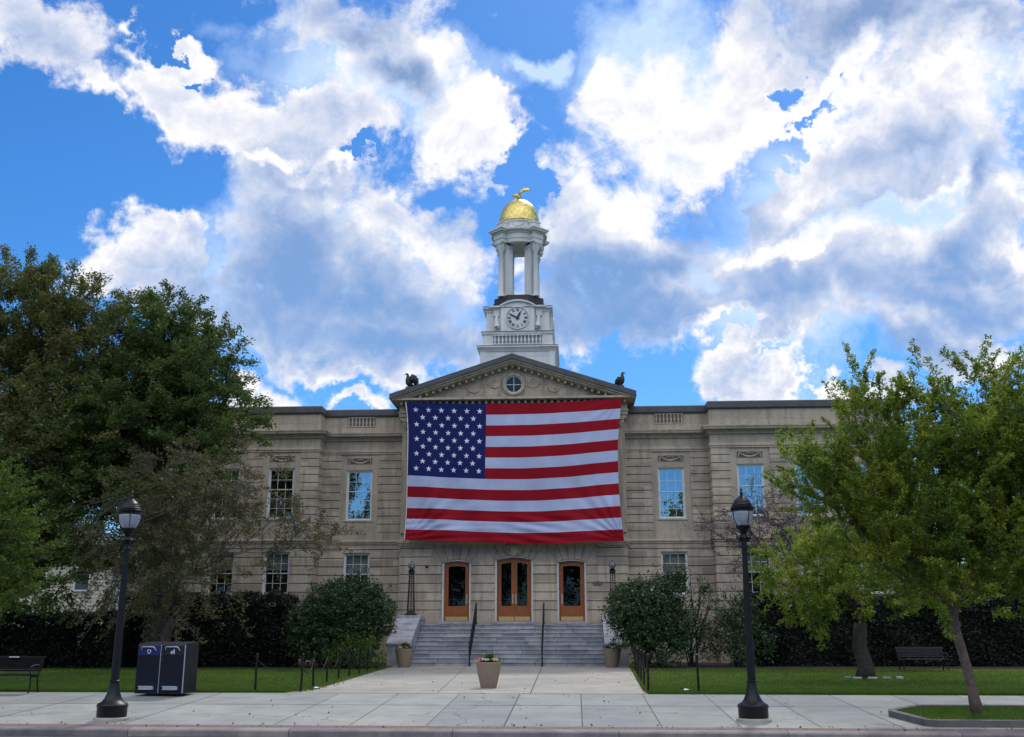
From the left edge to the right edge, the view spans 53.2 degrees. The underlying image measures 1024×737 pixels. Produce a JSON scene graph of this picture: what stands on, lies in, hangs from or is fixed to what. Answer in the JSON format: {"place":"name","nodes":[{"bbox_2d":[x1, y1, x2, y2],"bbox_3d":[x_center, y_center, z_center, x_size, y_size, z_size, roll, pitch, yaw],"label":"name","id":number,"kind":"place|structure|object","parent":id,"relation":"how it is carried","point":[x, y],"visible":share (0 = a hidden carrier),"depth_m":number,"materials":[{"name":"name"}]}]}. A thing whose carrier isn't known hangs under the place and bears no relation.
{"place":"outdoors","nodes":[
{"label":"outdoors","id":0,"kind":"place"},
{"bbox_2d":[8,526,127,626],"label":"house","id":1,"kind":"structure","parent":0,"point":[77,587],"depth_m":72.34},
{"bbox_2d":[73,570,90,590],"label":"window","id":2,"kind":"structure","parent":1,"relation":"in","point":[76,587],"depth_m":72.27,"materials":[{"name":"grey glass"}]},
{"bbox_2d":[0,735,193,736],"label":"road","id":3,"kind":"structure","parent":0,"point":[85,736],"depth_m":19.98,"materials":[{"name":"grey asphalt"}]},
{"bbox_2d":[0,665,392,692],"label":"lawn","id":4,"kind":"structure","parent":0,"point":[228,675],"depth_m":36.16,"materials":[{"name":"green plant"}]},
{"bbox_2d":[3,503,77,614],"bbox_3d":[-27.335,10.117,52.090,12.184,9.326,7.085,-1,-14,3],"label":"evergreen tree","id":5,"kind":"object","parent":4,"relation":"on","point":[26,606],"visible":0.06,"depth_m":52.30,"materials":[{"name":"green plant"}]},
{"bbox_2d":[0,605,130,667],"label":"yew hedge","id":6,"kind":"object","parent":4,"relation":"on","point":[54,643],"visible":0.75,"depth_m":43.13,"materials":[{"name":"green plant"}]},
{"bbox_2d":[0,242,186,642],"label":"shade tree","id":7,"kind":"object","parent":4,"relation":"on","point":[53,314],"visible":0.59,"depth_m":44.16,"materials":[{"name":"green plant"}]},
{"bbox_2d":[0,279,279,642],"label":"shade tree","id":8,"kind":"object","parent":4,"relation":"on","point":[181,379],"visible":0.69,"depth_m":43.11,"materials":[{"name":"green plant"}]},
{"bbox_2d":[123,588,299,666],"bbox_3d":[-13.228,11.289,44.557,7.932,3.404,2.362,0,-14,0],"label":"yew hedge","id":9,"kind":"object","parent":4,"relation":"on","point":[231,644],"visible":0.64,"depth_m":43.99,"materials":[{"name":"green plant"}]},
{"bbox_2d":[57,435,367,646],"bbox_3d":[-11.065,6.755,37.717,11.714,8.849,6.194,-1,-14,3],"label":"crab apple tree","id":10,"kind":"object","parent":4,"relation":"on","point":[165,536],"visible":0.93,"depth_m":37.47,"materials":[{"name":"green plant"}]},
{"bbox_2d":[99,662,386,668],"bbox_3d":[-13.399,13.798,46.783,15.400,0.500,8.700,-1,-14,3],"label":"planting bed","id":11,"kind":"object","parent":4,"relation":"on","point":[306,665],"depth_m":43.16,"materials":[{"name":"soil"}]},
{"bbox_2d":[279,567,398,667],"bbox_3d":[-7.465,10.896,44.125,5.078,4.612,3.779,-1,-14,3],"label":"rhododendron","id":12,"kind":"object","parent":11,"relation":"on","point":[321,621],"visible":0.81,"depth_m":43.39,"materials":[{"name":"green plant"}]},
{"bbox_2d":[254,654,257,689],"bbox_3d":[-6.768,8.037,27.052,0.090,0.965,0.086,-1,-13,3],"label":"fence post","id":13,"kind":"object","parent":4,"relation":"on","point":[255,680],"visible":1,"depth_m":27.03,"materials":[{"name":"black metal"}]},
{"bbox_2d":[299,654,303,691],"bbox_3d":[-5.536,8.015,26.968,0.090,0.965,0.086,0,-15,4],"label":"fence post","id":14,"kind":"object","parent":4,"relation":"on","point":[302,667],"visible":1,"depth_m":26.94,"materials":[{"name":"black metal"}]},
{"bbox_2d":[312,652,314,685],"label":"fence post","id":15,"kind":"object","parent":4,"relation":"on","point":[313,671],"visible":0.96,"depth_m":28.97,"materials":[{"name":"black metal"}]},
{"bbox_2d":[325,650,328,682],"bbox_3d":[-5.668,9.147,31.410,0.090,0.965,0.086,-1,-14,3],"label":"fence post","id":16,"kind":"object","parent":4,"relation":"on","point":[327,666],"visible":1,"depth_m":31.38,"materials":[{"name":"black metal"}]},
{"bbox_2d":[337,649,340,678],"bbox_3d":[-5.677,9.718,33.648,0.090,0.965,0.086,1,-14,4],"label":"fence post","id":17,"kind":"object","parent":4,"relation":"on","point":[339,664],"visible":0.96,"depth_m":33.62,"materials":[{"name":"black metal"}]},
{"bbox_2d":[348,648,350,675],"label":"fence post","id":18,"kind":"object","parent":4,"relation":"on","point":[349,662],"visible":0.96,"depth_m":35.65,"materials":[{"name":"black metal"}]},
{"bbox_2d":[322,630,394,668],"bbox_3d":[-6.398,11.542,41.930,3.159,1.593,1.707,-3,-15,11],"label":"shrub","id":19,"kind":"object","parent":4,"relation":"on","point":[355,657],"visible":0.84,"depth_m":41.86,"materials":[{"name":"green plant"}]},
{"bbox_2d":[358,647,361,673],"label":"fence post","id":20,"kind":"object","parent":4,"relation":"on","point":[359,660],"visible":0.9,"depth_m":37.80,"materials":[{"name":"black metal"}]},
{"bbox_2d":[366,646,368,670],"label":"fence post","id":21,"kind":"object","parent":4,"relation":"on","point":[367,658],"visible":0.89,"depth_m":39.94,"materials":[{"name":"black metal"}]},
{"bbox_2d":[286,666,646,693],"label":"walkway","id":22,"kind":"structure","parent":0,"point":[519,679],"depth_m":32.27,"materials":[{"name":"concrete"}]},
{"bbox_2d":[395,649,412,667],"bbox_3d":[-4.670,12.521,44.241,0.802,0.784,0.802,-1,-14,3],"label":"planter","id":23,"kind":"object","parent":22,"relation":"on","point":[403,657],"visible":0.95,"depth_m":43.97,"materials":[{"name":"stone"}]},
{"bbox_2d":[396,641,412,648],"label":"flowering plants","id":24,"kind":"object","parent":23,"relation":"in","point":[403,646],"visible":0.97,"depth_m":44.27,"materials":[{"name":"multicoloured plant"}]},
{"bbox_2d":[476,662,500,687],"bbox_3d":[-0.658,8.630,28.805,0.716,0.700,0.716,-1,-14,3],"label":"planter","id":25,"kind":"object","parent":22,"relation":"on","point":[488,674],"visible":0.97,"depth_m":28.56,"materials":[{"name":"concrete"}]},
{"bbox_2d":[475,651,500,662],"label":"flowering plants","id":26,"kind":"object","parent":25,"relation":"in","point":[487,657],"visible":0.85,"depth_m":28.76,"materials":[{"name":"multicoloured plant"}]},
{"bbox_2d":[386,615,628,666],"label":"entrance staircase","id":27,"kind":"structure","parent":22,"relation":"on","point":[520,645],"depth_m":47.16,"materials":[{"name":"grey stone"}]},
{"bbox_2d":[405,561,416,614],"bbox_3d":[-4.892,10.659,49.692,0.540,2.610,0.540,-1,-14,3],"label":"lamp standard","id":28,"kind":"object","parent":27,"relation":"on","point":[411,566],"visible":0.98,"depth_m":49.62,"materials":[{"name":"brown metal"}]},
{"bbox_2d":[468,602,476,665],"bbox_3d":[-1.813,12.282,47.442,0.120,2.874,3.582,-1,-14,3],"label":"handrail","id":29,"kind":"object","parent":27,"relation":"on","point":[474,622],"visible":1,"depth_m":47.41,"materials":[{"name":"black metal"}]},
{"bbox_2d":[541,602,544,665],"bbox_3d":[1.431,12.234,47.253,0.120,2.874,3.582,-1,-14,3],"label":"handrail","id":30,"kind":"object","parent":27,"relation":"on","point":[543,619],"visible":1,"depth_m":46.86,"materials":[{"name":"black metal"}]},
{"bbox_2d":[608,560,616,613],"bbox_3d":[4.841,10.515,49.125,0.540,2.610,0.540,-1,-14,3],"label":"lamp standard","id":31,"kind":"object","parent":27,"relation":"on","point":[612,564],"visible":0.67,"depth_m":49.19,"materials":[{"name":"brown metal"}]},
{"bbox_2d":[603,648,620,666],"bbox_3d":[4.361,12.585,44.492,0.802,0.784,0.802,-1,-14,3],"label":"planter","id":32,"kind":"object","parent":22,"relation":"on","point":[612,657],"visible":0.9,"depth_m":44.22,"materials":[{"name":"stone"}]},
{"bbox_2d":[603,642,618,648],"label":"flowering plants","id":33,"kind":"object","parent":32,"relation":"in","point":[609,646],"visible":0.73,"depth_m":44.51,"materials":[{"name":"green plant"}]},
{"bbox_2d":[0,692,1023,728],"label":"sidewalk","id":34,"kind":"structure","parent":0,"point":[617,710],"depth_m":23.10,"materials":[{"name":"concrete"}]},
{"bbox_2d":[0,656,45,692],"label":"park bench","id":35,"kind":"object","parent":34,"relation":"on","point":[39,662],"visible":1,"depth_m":27.10,"materials":[{"name":"black metal"}]},
{"bbox_2d":[0,435,65,625],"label":"street tree","id":36,"kind":"object","parent":34,"relation":"on","point":[25,537],"visible":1,"depth_m":24.85,"materials":[{"name":"green plant"}]},
{"bbox_2d":[93,492,141,722],"bbox_3d":[-8.382,5.058,21.975,0.704,4.850,0.704,-1,-14,3],"label":"street lamp","id":37,"kind":"object","parent":34,"relation":"on","point":[112,705],"visible":1,"depth_m":21.78,"materials":[{"name":"metal"}]},
{"bbox_2d":[134,642,170,693],"bbox_3d":[-9.231,7.715,26.420,0.652,1.270,0.814,-3,-15,10],"label":"litter bin","id":38,"kind":"object","parent":34,"relation":"on","point":[148,668],"visible":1,"depth_m":26.10,"materials":[{"name":"black metal"}]},
{"bbox_2d":[135,656,159,691],"bbox_3d":[-9.290,7.787,26.074,0.626,0.880,0.017,-3,-15,10],"label":"door","id":39,"kind":"structure","parent":38,"relation":"in","point":[147,671],"depth_m":26.07,"materials":[{"name":"black metal"}]},
{"bbox_2d":[158,642,198,693],"bbox_3d":[-8.582,7.685,26.304,0.652,1.270,0.814,-3,-15,10],"label":"litter bin","id":40,"kind":"object","parent":34,"relation":"on","point":[178,667],"visible":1,"depth_m":26.04,"materials":[{"name":"black metal"}]},
{"bbox_2d":[159,656,183,691],"bbox_3d":[-8.641,7.757,25.958,0.626,0.880,0.017,-3,-15,10],"label":"door","id":41,"kind":"structure","parent":40,"relation":"in","point":[171,670],"depth_m":25.96,"materials":[{"name":"black metal"}]},
{"bbox_2d":[7,667,1013,730],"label":"fallen leaves","id":42,"kind":"object","parent":34,"relation":"on","point":[495,705],"visible":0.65,"depth_m":22.22,"materials":[{"name":"brown plant"}]},
{"bbox_2d":[731,488,770,723],"bbox_3d":[4.955,4.931,21.542,0.704,4.850,0.704,-1,-14,3],"label":"street lamp","id":43,"kind":"object","parent":34,"relation":"on","point":[752,706],"visible":0.99,"depth_m":21.34,"materials":[{"name":"black metal"}]},
{"bbox_2d":[888,704,1023,727],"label":"raised bed","id":44,"kind":"object","parent":34,"relation":"on","point":[897,713],"visible":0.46,"depth_m":20.11,"materials":[{"name":"grey concrete"}]},
{"bbox_2d":[760,334,1023,712],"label":"street tree","id":45,"kind":"object","parent":44,"relation":"in","point":[980,521],"visible":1,"depth_m":21.90,"materials":[{"name":"green plant"}]},
{"bbox_2d":[0,0,1023,582],"label":"sky","id":46,"kind":"structure","parent":0,"point":[729,195],"materials":[{"name":"blue"}]},
{"bbox_2d":[629,663,1023,695],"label":"lawn","id":47,"kind":"structure","parent":0,"point":[744,672],"depth_m":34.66,"materials":[{"name":"green plant"}]},
{"bbox_2d":[633,646,635,670],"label":"fence post","id":48,"kind":"object","parent":47,"relation":"on","point":[634,659],"visible":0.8,"depth_m":40.17,"materials":[{"name":"black metal"}]},
{"bbox_2d":[636,648,639,676],"bbox_3d":[4.302,10.038,34.903,0.090,0.965,0.086,-3,-14,3],"label":"fence post","id":49,"kind":"object","parent":47,"relation":"on","point":[638,663],"visible":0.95,"depth_m":34.87,"materials":[{"name":"black metal"}]},
{"bbox_2d":[640,650,641,679],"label":"fence post","id":50,"kind":"object","parent":47,"relation":"on","point":[640,665],"visible":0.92,"depth_m":32.55,"materials":[{"name":"black metal"}]},
{"bbox_2d":[642,651,645,684],"bbox_3d":[3.891,8.834,30.183,0.090,0.965,0.086,0,-15,4],"label":"fence post","id":51,"kind":"object","parent":47,"relation":"on","point":[643,653],"visible":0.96,"depth_m":30.14,"materials":[{"name":"black metal"}]},
{"bbox_2d":[646,654,648,690],"bbox_3d":[3.581,8.008,26.942,0.090,0.965,0.086,0,-14,4],"label":"fence post","id":52,"kind":"object","parent":47,"relation":"on","point":[647,656],"visible":0.89,"depth_m":26.92,"materials":[{"name":"black metal"}]},
{"bbox_2d":[649,660,695,670],"bbox_3d":[4.215,7.794,26.880,1.324,0.322,0.030,-2,-15,10],"label":"chain","id":53,"kind":"object","parent":52,"relation":"hanging from","point":[671,670],"visible":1,"depth_m":26.85,"materials":[{"name":"black metal"}]},
{"bbox_2d":[695,654,699,690],"bbox_3d":[4.852,7.953,26.726,0.090,0.965,0.086,-2,-15,3],"label":"fence post","id":54,"kind":"object","parent":47,"relation":"on","point":[697,672],"visible":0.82,"depth_m":26.71,"materials":[{"name":"black metal"}]},
{"bbox_2d":[677,472,848,595],"bbox_3d":[11.375,8.882,45.547,7.924,8.530,4.765,-1,-14,3],"label":"crab apple tree","id":55,"kind":"object","parent":47,"relation":"on","point":[786,535],"visible":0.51,"depth_m":45.83,"materials":[{"name":"green plant"}]},
{"bbox_2d":[645,662,1023,668],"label":"planting bed","id":56,"kind":"object","parent":47,"relation":"on","point":[709,665],"depth_m":43.16,"materials":[{"name":"green plant"}]},
{"bbox_2d":[597,566,700,667],"bbox_3d":[5.884,10.661,43.730,4.470,4.374,3.019,-1,-14,3],"label":"rhododendron","id":57,"kind":"object","parent":56,"relation":"on","point":[642,631],"visible":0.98,"depth_m":43.34,"materials":[{"name":"green plant"}]},
{"bbox_2d":[651,560,727,666],"bbox_3d":[7.808,10.632,44.701,3.306,4.679,1.845,-1,-14,3],"label":"leggy shrub","id":58,"kind":"object","parent":56,"relation":"on","point":[695,635],"visible":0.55,"depth_m":44.56,"materials":[{"name":"green plant"}]},
{"bbox_2d":[698,585,779,666],"bbox_3d":[9.752,11.095,44.056,3.513,3.463,2.535,-1,-14,3],"label":"dark shrub","id":59,"kind":"object","parent":56,"relation":"on","point":[738,643],"visible":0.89,"depth_m":43.80,"materials":[{"name":"green plant"}]},
{"bbox_2d":[844,676,903,678],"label":"edging stones","id":60,"kind":"object","parent":47,"relation":"on","point":[849,677],"visible":0.84,"depth_m":33.48,"materials":[{"name":"stone"}]},
{"bbox_2d":[748,511,1008,678],"bbox_3d":[12.468,7.477,34.477,9.050,5.812,4.834,-1,-14,3],"label":"lawn tree","id":61,"kind":"object","parent":47,"relation":"on","point":[803,550],"visible":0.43,"depth_m":34.13,"materials":[{"name":"green plant"}]},
{"bbox_2d":[740,589,1023,666],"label":"yew hedge","id":62,"kind":"object","parent":47,"relation":"on","point":[998,641],"visible":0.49,"depth_m":44.58,"materials":[{"name":"green plant"}]},
{"bbox_2d":[895,647,949,670],"bbox_3d":[16.069,11.371,40.003,1.880,0.915,0.697,0,-14,-1],"label":"park bench","id":63,"kind":"object","parent":47,"relation":"on","point":[916,649],"visible":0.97,"depth_m":40.29,"materials":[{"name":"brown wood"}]},
{"bbox_2d":[907,486,1023,606],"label":"evergreen tree","id":64,"kind":"object","parent":47,"relation":"on","point":[1004,587],"visible":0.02,"depth_m":49.22,"materials":[{"name":"green plant"}]},
{"bbox_2d":[900,704,1023,719],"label":"grass","id":65,"kind":"structure","parent":0,"point":[993,711],"depth_m":21.28,"materials":[{"name":"green plant"}]},
{"label":"ground","id":66,"kind":"structure","parent":0,"visible":0},
{"bbox_2d":[0,726,1023,736],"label":"kerb","id":67,"kind":"structure","parent":66,"relation":"on","point":[204,731],"depth_m":19.76,"materials":[{"name":"concrete"}]},
{"bbox_2d":[0,724,1023,731],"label":"brick strip","id":68,"kind":"object","parent":66,"relation":"on","point":[534,727],"visible":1,"depth_m":20.14,"materials":[{"name":"red brick"}]},
{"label":"rear yard","id":69,"kind":"structure","parent":0,"visible":0},
{"bbox_2d":[126,199,910,663],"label":"town hall","id":70,"kind":"structure","parent":69,"relation":"on","point":[678,465],"depth_m":51.97,"materials":[{"name":"stone"}]},
{"bbox_2d":[205,552,233,595],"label":"window","id":71,"kind":"structure","parent":70,"relation":"in","point":[216,586],"depth_m":51.98,"materials":[{"name":"glass"}]},
{"bbox_2d":[211,469,239,520],"bbox_3d":[-14.660,6.551,52.787,1.540,2.680,0.810,-1,-14,3],"label":"window","id":72,"kind":"structure","parent":70,"relation":"in","point":[233,473],"depth_m":52.62,"materials":[{"name":"grey glass"}]},
{"bbox_2d":[262,552,289,595],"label":"window","id":73,"kind":"structure","parent":70,"relation":"in","point":[283,559],"depth_m":51.80,"materials":[{"name":"glass"}]},
{"bbox_2d":[264,468,294,520],"bbox_3d":[-11.815,6.509,52.621,1.540,2.680,0.810,-1,-14,3],"label":"window","id":74,"kind":"structure","parent":70,"relation":"in","point":[275,483],"depth_m":52.47,"materials":[{"name":"glass"}]},
{"bbox_2d":[343,553,369,591],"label":"window","id":75,"kind":"structure","parent":70,"relation":"in","point":[360,561],"depth_m":52.44,"materials":[{"name":"grey glass"}]},
{"bbox_2d":[343,470,372,521],"bbox_3d":[-7.912,6.699,53.365,1.540,2.680,0.810,-1,-14,3],"label":"window","id":76,"kind":"structure","parent":70,"relation":"in","point":[359,483],"depth_m":53.18,"materials":[{"name":"glass"}]},
{"bbox_2d":[404,373,418,387],"bbox_3d":[-5.207,0.714,52.815,0.723,0.986,0.612,-1,-14,3],"label":"eagle statue","id":77,"kind":"object","parent":70,"relation":"on","point":[412,379],"visible":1,"depth_m":52.65,"materials":[{"name":"brown metal"}]},
{"bbox_2d":[441,559,470,620],"bbox_3d":[-2.729,11.030,51.128,1.450,3.120,0.820,-1,-14,3],"label":"entrance door","id":78,"kind":"structure","parent":70,"relation":"in","point":[456,573],"depth_m":50.86,"materials":[{"name":"brown wood"}]},
{"bbox_2d":[501,372,526,396],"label":"round window","id":79,"kind":"structure","parent":70,"relation":"in","point":[513,384],"depth_m":52.81,"materials":[{"name":"glass"}]},
{"bbox_2d":[495,556,532,620],"bbox_3d":[0.126,10.960,50.968,1.900,3.177,0.820,-1,-14,3],"label":"entrance door","id":80,"kind":"structure","parent":70,"relation":"in","point":[513,574],"depth_m":50.74,"materials":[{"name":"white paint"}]},
{"bbox_2d":[399,397,633,553],"bbox_3d":[0.156,5.217,51.156,11.649,7.900,0.787,-1,-14,3],"label":"national flag","id":81,"kind":"object","parent":70,"relation":"hanging from","point":[531,473],"visible":1,"depth_m":51.00,"materials":[{"name":"multicoloured fabric"}]},
{"bbox_2d":[512,187,530,199],"bbox_3d":[0.547,-10.580,62.222,1.297,0.801,0.275,-6,-15,22],"label":"gilded eagle","id":82,"kind":"object","parent":70,"relation":"on","point":[521,191],"visible":0.81,"depth_m":62.15},
{"bbox_2d":[557,559,586,620],"bbox_3d":[2.971,10.946,50.796,1.450,3.120,0.820,-1,-14,3],"label":"entrance door","id":83,"kind":"structure","parent":70,"relation":"in","point":[571,573],"depth_m":50.54,"materials":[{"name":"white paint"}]},
{"bbox_2d":[615,372,624,386],"bbox_3d":[5.500,0.642,52.169,0.610,0.967,0.413,-1,-14,3],"label":"eagle statue","id":84,"kind":"object","parent":70,"relation":"on","point":[619,380],"visible":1,"depth_m":52.01,"materials":[{"name":"brown metal"}]},
{"bbox_2d":[657,468,687,519],"bbox_3d":[8.159,6.460,52.429,1.540,2.680,0.810,-1,-14,3],"label":"window","id":85,"kind":"structure","parent":70,"relation":"in","point":[671,481],"depth_m":52.24,"materials":[{"name":"blue glass"}]},
{"bbox_2d":[661,552,690,595],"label":"window","id":86,"kind":"structure","parent":70,"relation":"in","point":[673,558],"depth_m":51.50,"materials":[{"name":"grey glass"}]},
{"bbox_2d":[736,464,766,517],"bbox_3d":[11.942,6.156,51.238,1.540,2.680,0.810,-1,-14,3],"label":"window","id":87,"kind":"structure","parent":70,"relation":"in","point":[744,471],"depth_m":51.14,"materials":[{"name":"blue glass"}]},
{"bbox_2d":[741,550,773,595],"bbox_3d":[11.942,10.042,50.247,1.520,2.200,0.810,-1,-14,3],"label":"window","id":88,"kind":"structure","parent":70,"relation":"in","point":[751,584],"depth_m":50.41,"materials":[{"name":"glass"}]},
{"bbox_2d":[794,463,826,516],"bbox_3d":[14.787,6.114,51.072,1.540,2.680,0.810,-1,-14,3],"label":"window","id":89,"kind":"structure","parent":70,"relation":"in","point":[797,467],"depth_m":50.81,"materials":[{"name":"blue glass"}]},
{"bbox_2d":[801,555,827,591],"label":"window","id":90,"kind":"structure","parent":70,"relation":"in","point":[812,555],"depth_m":50.11,"materials":[{"name":"grey glass"}]},
{"bbox_2d":[861,550,890,594],"bbox_3d":[17.632,9.958,49.916,1.520,2.200,0.810,-1,-14,3],"label":"window","id":91,"kind":"structure","parent":70,"relation":"in","point":[876,591],"depth_m":50.05,"materials":[{"name":"white paint"}]}
]}

